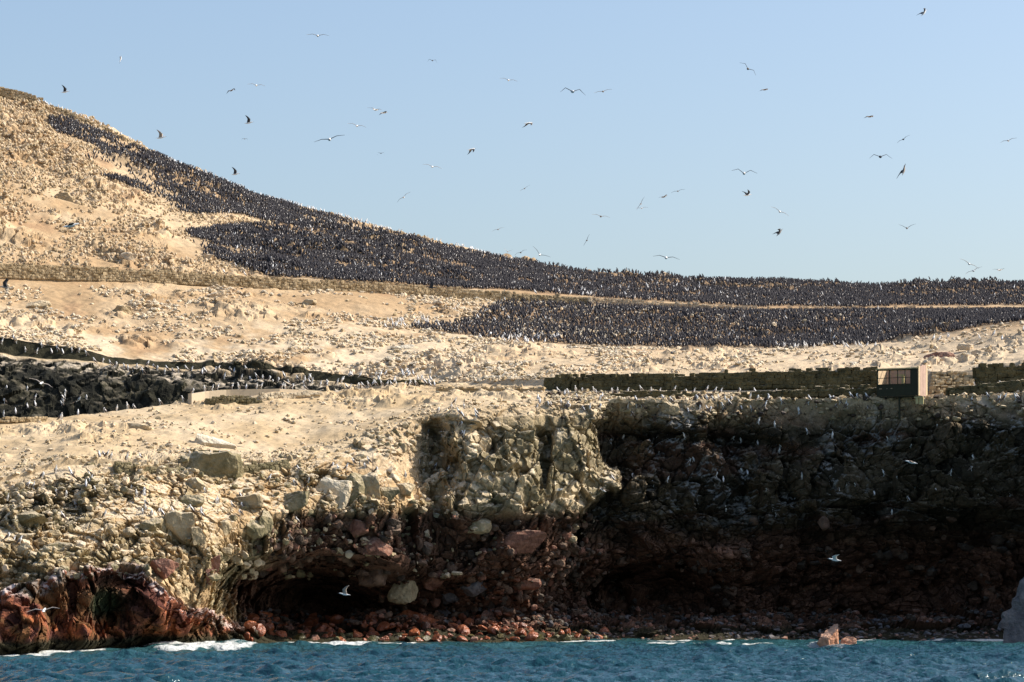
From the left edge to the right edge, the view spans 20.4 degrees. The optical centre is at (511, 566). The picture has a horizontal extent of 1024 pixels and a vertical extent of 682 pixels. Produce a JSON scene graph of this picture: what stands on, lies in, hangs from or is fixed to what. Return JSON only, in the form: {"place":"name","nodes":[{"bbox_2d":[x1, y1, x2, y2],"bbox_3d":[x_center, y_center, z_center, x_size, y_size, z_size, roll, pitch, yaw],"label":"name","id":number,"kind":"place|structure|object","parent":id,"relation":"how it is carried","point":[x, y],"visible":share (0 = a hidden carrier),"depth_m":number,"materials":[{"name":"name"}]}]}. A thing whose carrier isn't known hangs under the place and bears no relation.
{"place":"outdoors","nodes":[
{"label":"outdoors","id":0,"kind":"place"},
{"bbox_2d":[0,337,1021,417],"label":"cove cliff","id":1,"kind":"structure","parent":0,"point":[101,385],"depth_m":359.79,"materials":[{"name":"stone"}]},
{"bbox_2d":[367,379,439,385],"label":"stone wall","id":2,"kind":"structure","parent":1,"relation":"on","point":[397,381],"depth_m":360.61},
{"bbox_2d":[436,386,545,392],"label":"stone kerb","id":3,"kind":"structure","parent":1,"relation":"on","point":[466,389],"depth_m":342.32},
{"bbox_2d":[0,394,1023,654],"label":"sea cliff","id":4,"kind":"structure","parent":0,"point":[512,466],"depth_m":322.40,"materials":[{"name":"stone"}]},
{"bbox_2d":[17,543,32,554],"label":"boulder","id":5,"kind":"object","parent":4,"relation":"on","point":[22,547],"visible":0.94,"depth_m":270.32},
{"bbox_2d":[16,533,35,538],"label":"boulder","id":6,"kind":"object","parent":4,"relation":"on","point":[27,535],"visible":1,"depth_m":271.80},
{"bbox_2d":[16,510,48,526],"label":"boulder","id":7,"kind":"object","parent":4,"relation":"on","point":[32,517],"visible":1,"depth_m":273.02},
{"bbox_2d":[42,530,61,538],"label":"boulder","id":8,"kind":"object","parent":4,"relation":"on","point":[56,534],"visible":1,"depth_m":274.06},
{"bbox_2d":[41,542,74,551],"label":"boulder","id":9,"kind":"object","parent":4,"relation":"on","point":[59,545],"visible":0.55,"depth_m":271.81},
{"bbox_2d":[122,527,135,537],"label":"boulder","id":10,"kind":"object","parent":4,"relation":"on","point":[126,531],"visible":1,"depth_m":277.65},
{"bbox_2d":[112,461,180,474],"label":"stone wall","id":11,"kind":"structure","parent":4,"relation":"on","point":[119,467],"depth_m":288.97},
{"bbox_2d":[135,517,160,531],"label":"boulder","id":12,"kind":"object","parent":4,"relation":"on","point":[151,524],"visible":1,"depth_m":278.83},
{"bbox_2d":[150,558,178,578],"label":"boulder","id":13,"kind":"object","parent":4,"relation":"on","point":[169,567],"visible":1,"depth_m":274.53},
{"bbox_2d":[164,510,194,542],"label":"boulder","id":14,"kind":"object","parent":4,"relation":"on","point":[179,525],"visible":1,"depth_m":280.61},
{"bbox_2d":[178,495,204,506],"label":"boulder","id":15,"kind":"object","parent":4,"relation":"on","point":[195,500],"visible":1,"depth_m":285.77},
{"bbox_2d":[187,477,207,490],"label":"boulder","id":16,"kind":"object","parent":4,"relation":"on","point":[194,483],"visible":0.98,"depth_m":289.02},
{"bbox_2d":[191,527,205,546],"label":"boulder","id":17,"kind":"object","parent":4,"relation":"on","point":[198,535],"visible":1,"depth_m":280.30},
{"bbox_2d":[206,569,214,584],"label":"boulder","id":18,"kind":"object","parent":4,"relation":"on","point":[208,571],"visible":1,"depth_m":280.50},
{"bbox_2d":[211,555,219,572],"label":"boulder","id":19,"kind":"object","parent":4,"relation":"on","point":[215,562],"visible":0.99,"depth_m":281.79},
{"bbox_2d":[219,519,232,536],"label":"boulder","id":20,"kind":"object","parent":4,"relation":"on","point":[226,526],"visible":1,"depth_m":285.85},
{"bbox_2d":[227,555,242,565],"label":"boulder","id":21,"kind":"object","parent":4,"relation":"on","point":[238,561],"visible":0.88,"depth_m":287.02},
{"bbox_2d":[234,493,263,508],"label":"boulder","id":22,"kind":"object","parent":4,"relation":"on","point":[253,501],"visible":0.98,"depth_m":290.45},
{"bbox_2d":[244,621,256,628],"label":"shore boulder","id":23,"kind":"object","parent":4,"relation":"on","point":[249,624],"visible":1,"depth_m":293.00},
{"bbox_2d":[247,613,258,621],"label":"shore boulder","id":24,"kind":"object","parent":4,"relation":"on","point":[253,617],"visible":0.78,"depth_m":304.11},
{"bbox_2d":[246,519,264,538],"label":"boulder","id":25,"kind":"object","parent":4,"relation":"on","point":[255,529],"visible":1,"depth_m":288.75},
{"bbox_2d":[255,623,265,636],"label":"shore boulder","id":26,"kind":"object","parent":4,"relation":"on","point":[260,629],"visible":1,"depth_m":295.06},
{"bbox_2d":[258,510,272,535],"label":"boulder","id":27,"kind":"object","parent":4,"relation":"on","point":[266,519],"visible":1,"depth_m":289.75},
{"bbox_2d":[243,459,290,473],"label":"stone wall","id":28,"kind":"structure","parent":4,"relation":"on","point":[254,467],"depth_m":298.08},
{"bbox_2d":[264,622,273,630],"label":"shore boulder","id":29,"kind":"object","parent":4,"relation":"on","point":[269,626],"visible":0.82,"depth_m":303.84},
{"bbox_2d":[275,630,286,636],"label":"shore boulder","id":30,"kind":"object","parent":4,"relation":"on","point":[280,633],"visible":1,"depth_m":301.51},
{"bbox_2d":[284,491,308,513],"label":"boulder","id":31,"kind":"object","parent":4,"relation":"on","point":[295,500],"visible":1,"depth_m":293.62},
{"bbox_2d":[0,403,597,580],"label":"cliff rubble","id":32,"kind":"object","parent":4,"relation":"on","point":[79,496],"visible":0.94,"depth_m":289.68,"materials":[{"name":"beige stone"}]},
{"bbox_2d":[293,633,305,639],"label":"shore boulder","id":33,"kind":"object","parent":4,"relation":"on","point":[300,636],"visible":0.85,"depth_m":301.16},
{"bbox_2d":[302,617,318,626],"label":"shore boulder","id":34,"kind":"object","parent":4,"relation":"on","point":[311,621],"visible":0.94,"depth_m":313.94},
{"bbox_2d":[314,623,328,631],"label":"shore boulder","id":35,"kind":"object","parent":4,"relation":"on","point":[322,627],"visible":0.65,"depth_m":308.46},
{"bbox_2d":[315,477,351,508],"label":"boulder","id":36,"kind":"object","parent":4,"relation":"on","point":[339,490],"visible":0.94,"depth_m":298.14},
{"bbox_2d":[330,614,343,623],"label":"shore boulder","id":37,"kind":"object","parent":4,"relation":"on","point":[336,618],"visible":1,"depth_m":313.14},
{"bbox_2d":[333,518,352,530],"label":"boulder","id":38,"kind":"object","parent":4,"relation":"on","point":[344,528],"visible":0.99,"depth_m":299.02,"materials":[{"name":"stone"}]},
{"bbox_2d":[345,472,367,505],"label":"boulder","id":39,"kind":"object","parent":4,"relation":"on","point":[358,481],"visible":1,"depth_m":299.28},
{"bbox_2d":[353,630,363,637],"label":"shore boulder","id":40,"kind":"object","parent":4,"relation":"on","point":[356,634],"visible":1,"depth_m":304.63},
{"bbox_2d":[349,519,368,537],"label":"boulder","id":41,"kind":"object","parent":4,"relation":"on","point":[357,527],"visible":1,"depth_m":298.99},
{"bbox_2d":[361,472,380,498],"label":"boulder","id":42,"kind":"object","parent":4,"relation":"on","point":[371,479],"visible":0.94,"depth_m":300.18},
{"bbox_2d":[358,569,387,586],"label":"boulder","id":43,"kind":"object","parent":4,"relation":"on","point":[375,577],"visible":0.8,"depth_m":305.70,"materials":[{"name":"brown stone"}]},
{"bbox_2d":[368,630,379,635],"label":"shore boulder","id":44,"kind":"object","parent":4,"relation":"on","point":[371,632],"visible":0.67,"depth_m":308.03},
{"bbox_2d":[364,536,392,555],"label":"boulder","id":45,"kind":"object","parent":4,"relation":"on","point":[381,547],"visible":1,"depth_m":300.09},
{"bbox_2d":[376,621,389,630],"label":"shore boulder","id":46,"kind":"object","parent":4,"relation":"on","point":[383,625],"visible":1,"depth_m":309.24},
{"bbox_2d":[380,487,399,502],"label":"boulder","id":47,"kind":"object","parent":4,"relation":"on","point":[390,493],"visible":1,"depth_m":301.07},
{"bbox_2d":[389,473,399,481],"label":"boulder","id":48,"kind":"object","parent":4,"relation":"on","point":[394,477],"visible":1,"depth_m":303.69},
{"bbox_2d":[387,580,417,604],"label":"boulder","id":49,"kind":"object","parent":4,"relation":"on","point":[403,593],"visible":0.84,"depth_m":310.03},
{"bbox_2d":[396,483,414,495],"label":"boulder","id":50,"kind":"object","parent":4,"relation":"on","point":[406,489],"visible":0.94,"depth_m":303.27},
{"bbox_2d":[408,628,419,635],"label":"shore boulder","id":51,"kind":"object","parent":4,"relation":"on","point":[414,632],"visible":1,"depth_m":303.94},
{"bbox_2d":[396,610,439,627],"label":"boulder","id":52,"kind":"object","parent":4,"relation":"on","point":[409,613],"visible":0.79,"depth_m":312.99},
{"bbox_2d":[421,473,429,484],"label":"boulder","id":53,"kind":"object","parent":4,"relation":"on","point":[425,476],"visible":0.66,"depth_m":311.50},
{"bbox_2d":[253,512,606,624],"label":"overhang rubble","id":54,"kind":"object","parent":4,"relation":"on","point":[573,550],"visible":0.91,"depth_m":315.07,"materials":[{"name":"brown stone"}]},
{"bbox_2d":[422,570,444,590],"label":"boulder","id":55,"kind":"object","parent":4,"relation":"on","point":[432,584],"visible":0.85,"depth_m":311.33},
{"bbox_2d":[430,598,440,607],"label":"boulder","id":56,"kind":"object","parent":4,"relation":"on","point":[435,602],"visible":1,"depth_m":315.72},
{"bbox_2d":[442,593,458,604],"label":"boulder","id":57,"kind":"object","parent":4,"relation":"on","point":[448,598],"visible":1,"depth_m":315.37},
{"bbox_2d":[449,623,458,630],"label":"shore boulder","id":58,"kind":"object","parent":4,"relation":"on","point":[453,625],"visible":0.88,"depth_m":312.07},
{"bbox_2d":[457,625,470,635],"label":"shore boulder","id":59,"kind":"object","parent":4,"relation":"on","point":[463,630],"visible":0.92,"depth_m":310.14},
{"bbox_2d":[463,618,474,626],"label":"shore boulder","id":60,"kind":"object","parent":4,"relation":"on","point":[467,621],"visible":0.74,"depth_m":315.48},
{"bbox_2d":[460,581,486,596],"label":"boulder","id":61,"kind":"object","parent":4,"relation":"on","point":[474,589],"visible":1,"depth_m":313.34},
{"bbox_2d":[468,518,491,533],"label":"boulder","id":62,"kind":"object","parent":4,"relation":"on","point":[483,525],"visible":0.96,"depth_m":308.27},
{"bbox_2d":[481,610,495,620],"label":"shore boulder","id":63,"kind":"object","parent":4,"relation":"on","point":[486,613],"visible":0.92,"depth_m":317.03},
{"bbox_2d":[486,626,498,634],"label":"shore boulder","id":64,"kind":"object","parent":4,"relation":"on","point":[491,630],"visible":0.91,"depth_m":307.75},
{"bbox_2d":[492,529,546,553],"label":"boulder","id":65,"kind":"object","parent":4,"relation":"on","point":[526,541],"visible":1,"depth_m":310.53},
{"bbox_2d":[514,628,525,635],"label":"shore boulder","id":66,"kind":"object","parent":4,"relation":"on","point":[520,631],"visible":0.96,"depth_m":305.75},
{"bbox_2d":[513,577,541,589],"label":"boulder","id":67,"kind":"object","parent":4,"relation":"on","point":[535,585],"visible":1,"depth_m":315.25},
{"bbox_2d":[238,607,1003,640],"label":"beach stones","id":68,"kind":"object","parent":4,"relation":"on","point":[623,616],"visible":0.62,"depth_m":322.16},
{"bbox_2d":[606,514,1017,622],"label":"shaded rubble","id":69,"kind":"object","parent":4,"relation":"on","point":[996,540],"visible":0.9,"depth_m":334.15,"materials":[{"name":"brown stone"}]},
{"bbox_2d":[0,99,1023,381],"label":"hill","id":70,"kind":"structure","parent":0,"point":[264,317],"depth_m":393.76,"materials":[{"name":"sand"}]},
{"bbox_2d":[0,87,42,102],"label":"stone wall","id":71,"kind":"structure","parent":70,"relation":"on","point":[12,94],"depth_m":477.68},
{"bbox_2d":[26,300,50,308],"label":"boulder","id":72,"kind":"object","parent":70,"relation":"on","point":[43,304],"visible":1,"depth_m":388.24,"materials":[{"name":"stone"}]},
{"bbox_2d":[50,105,76,118],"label":"stone wall","id":73,"kind":"structure","parent":70,"relation":"on","point":[65,112],"depth_m":479.39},
{"bbox_2d":[55,192,73,202],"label":"boulder","id":74,"kind":"object","parent":70,"relation":"on","point":[66,196],"visible":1,"depth_m":435.26,"materials":[{"name":"stone"}]},
{"bbox_2d":[79,117,166,160],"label":"stone wall","id":75,"kind":"structure","parent":70,"relation":"on","point":[91,123],"depth_m":481.42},
{"bbox_2d":[112,305,133,314],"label":"boulder","id":76,"kind":"object","parent":70,"relation":"on","point":[126,309],"visible":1,"depth_m":388.82,"materials":[{"name":"stone"}]},
{"bbox_2d":[119,252,137,259],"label":"boulder","id":77,"kind":"object","parent":70,"relation":"on","point":[128,256],"visible":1,"depth_m":409.46,"materials":[{"name":"beige stone"}]},
{"bbox_2d":[198,254,213,259],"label":"boulder","id":78,"kind":"object","parent":70,"relation":"on","point":[208,256],"visible":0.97,"depth_m":422.56,"materials":[{"name":"beige stone"}]},
{"bbox_2d":[206,290,224,297],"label":"boulder","id":79,"kind":"object","parent":70,"relation":"on","point":[220,294],"visible":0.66,"depth_m":402.27,"materials":[{"name":"beige stone"}]},
{"bbox_2d":[0,95,456,275],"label":"hillside rubble","id":80,"kind":"object","parent":70,"relation":"on","point":[9,106],"visible":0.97,"depth_m":439.76,"materials":[{"name":"stone"}]},
{"bbox_2d":[0,263,587,303],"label":"stone wall","id":81,"kind":"structure","parent":70,"relation":"on","point":[49,272],"depth_m":411.10,"materials":[{"name":"stone"}]},
{"bbox_2d":[302,299,316,304],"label":"boulder","id":82,"kind":"object","parent":70,"relation":"on","point":[308,301],"visible":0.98,"depth_m":405.18,"materials":[{"name":"stone"}]},
{"bbox_2d":[361,346,376,350],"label":"boulder","id":83,"kind":"object","parent":70,"relation":"on","point":[364,348],"visible":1,"depth_m":378.95,"materials":[{"name":"beige stone"}]},
{"bbox_2d":[390,344,414,349],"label":"boulder","id":84,"kind":"object","parent":70,"relation":"on","point":[408,346],"visible":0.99,"depth_m":380.09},
{"bbox_2d":[0,284,1023,382],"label":"slope rubble","id":85,"kind":"object","parent":70,"relation":"on","point":[507,373],"visible":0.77,"depth_m":379.75,"materials":[{"name":"beige stone"}]},
{"bbox_2d":[39,100,1023,385],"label":"seabirds","id":86,"kind":"object","parent":70,"relation":"on","point":[407,372],"visible":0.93,"depth_m":401.64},
{"bbox_2d":[48,113,1023,347],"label":"cormorant colony","id":87,"kind":"object","parent":70,"relation":"on","point":[494,271],"visible":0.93,"depth_m":442.95,"materials":[{"name":"black"}]},
{"bbox_2d":[587,297,968,309],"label":"stone wall","id":88,"kind":"structure","parent":70,"relation":"on","point":[626,301],"depth_m":432.34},
{"bbox_2d":[923,352,954,358],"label":"boulder","id":89,"kind":"object","parent":70,"relation":"on","point":[943,354],"visible":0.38,"depth_m":344.62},
{"bbox_2d":[956,343,973,349],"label":"boulder","id":90,"kind":"object","parent":70,"relation":"on","point":[962,346],"visible":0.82,"depth_m":348.79,"materials":[{"name":"beige stone"}]},
{"bbox_2d":[972,362,1023,383],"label":"stone wall","id":91,"kind":"structure","parent":70,"relation":"on","point":[990,373],"depth_m":332.20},
{"bbox_2d":[0,638,1023,681],"bbox_3d":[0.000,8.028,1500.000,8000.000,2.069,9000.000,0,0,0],"label":"sea","id":92,"kind":"structure","parent":0,"point":[782,660],"depth_m":231.54,"materials":[{"name":"liquid"}]},
{"bbox_2d":[368,635,379,640],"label":"shore boulder","id":93,"kind":"object","parent":92,"relation":"in","point":[373,638],"visible":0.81,"depth_m":303.33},
{"bbox_2d":[432,634,441,641],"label":"shore boulder","id":94,"kind":"object","parent":92,"relation":"in","point":[436,637],"visible":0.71,"depth_m":301.71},
{"bbox_2d":[456,635,467,641],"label":"shore boulder","id":95,"kind":"object","parent":92,"relation":"in","point":[460,638],"visible":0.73,"depth_m":302.93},
{"bbox_2d":[524,631,537,640],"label":"shore boulder","id":96,"kind":"object","parent":92,"relation":"in","point":[532,636],"visible":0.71,"depth_m":304.37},
{"bbox_2d":[556,634,571,640],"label":"shore boulder","id":97,"kind":"object","parent":92,"relation":"in","point":[565,637],"visible":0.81,"depth_m":306.51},
{"bbox_2d":[817,624,838,646],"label":"islet rock","id":98,"kind":"object","parent":92,"relation":"in","point":[830,636],"visible":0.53,"depth_m":280.43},
{"bbox_2d":[840,637,856,644],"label":"islet rock","id":99,"kind":"object","parent":92,"relation":"in","point":[849,640],"visible":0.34,"depth_m":281.89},
{"bbox_2d":[998,577,1023,642],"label":"sea stack","id":100,"kind":"object","parent":92,"relation":"in","point":[1011,623],"visible":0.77,"depth_m":295.15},
{"bbox_2d":[0,385,1023,481],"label":"plateau","id":101,"kind":"structure","parent":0,"point":[177,435],"depth_m":317.67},
{"bbox_2d":[0,416,47,423],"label":"stone wall","id":102,"kind":"structure","parent":101,"relation":"on","point":[7,419],"depth_m":321.36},
{"bbox_2d":[127,423,153,429],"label":"boulder","id":103,"kind":"object","parent":101,"relation":"on","point":[137,426],"visible":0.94,"depth_m":312.10,"materials":[{"name":"stone"}]},
{"bbox_2d":[186,451,243,480],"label":"boulder","id":104,"kind":"object","parent":101,"relation":"on","point":[228,464],"visible":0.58,"depth_m":293.74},
{"bbox_2d":[194,433,236,448],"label":"boulder","id":105,"kind":"object","parent":101,"relation":"on","point":[201,439],"visible":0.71,"depth_m":305.32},
{"bbox_2d":[204,395,264,404],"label":"stone wall","id":106,"kind":"structure","parent":101,"relation":"on","point":[229,399],"depth_m":332.52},
{"bbox_2d":[188,389,316,403],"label":"parapet","id":107,"kind":"structure","parent":101,"relation":"on","point":[198,396],"depth_m":337.98,"materials":[{"name":"paint"}]},
{"bbox_2d":[256,391,322,399],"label":"stone wall","id":108,"kind":"structure","parent":101,"relation":"on","point":[303,394],"depth_m":336.70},
{"bbox_2d":[0,387,1023,478],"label":"plateau rubble","id":109,"kind":"object","parent":101,"relation":"on","point":[162,447],"visible":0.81,"depth_m":317.55,"materials":[{"name":"beige stone"}]},
{"bbox_2d":[609,390,698,397],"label":"stone wall","id":110,"kind":"structure","parent":101,"relation":"on","point":[646,393],"depth_m":327.86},
{"bbox_2d":[660,401,679,414],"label":"boulder","id":111,"kind":"object","parent":101,"relation":"on","point":[672,408],"visible":1,"depth_m":322.61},
{"bbox_2d":[543,366,877,390],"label":"stone wall","id":112,"kind":"structure","parent":101,"relation":"on","point":[809,378],"depth_m":336.43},
{"bbox_2d":[543,389,1023,421],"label":"ledge rubble","id":113,"kind":"object","parent":101,"relation":"on","point":[557,396],"visible":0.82,"depth_m":324.45,"materials":[{"name":"stone"}]},
{"bbox_2d":[737,384,876,398],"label":"stone wall","id":114,"kind":"structure","parent":101,"relation":"on","point":[831,390],"depth_m":327.35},
{"bbox_2d":[876,365,927,419],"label":"wooden hut","id":115,"kind":"object","parent":101,"relation":"on","point":[899,383],"visible":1,"depth_m":324.03,"materials":[{"name":"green wood"}]},
{"bbox_2d":[877,368,917,396],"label":"window frame","id":116,"kind":"structure","parent":115,"relation":"in","point":[889,370],"depth_m":323.76,"materials":[{"name":"green wood"}]},
{"bbox_2d":[929,371,974,394],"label":"stone wall","id":117,"kind":"structure","parent":101,"relation":"on","point":[944,380],"depth_m":331.65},
{"bbox_2d":[945,379,1023,395],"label":"stone wall","id":118,"kind":"structure","parent":101,"relation":"on","point":[1000,387],"depth_m":324.35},
{"bbox_2d":[0,0,1023,284],"label":"sky","id":119,"kind":"structure","parent":0,"point":[682,108],"materials":[{"name":"blue"}]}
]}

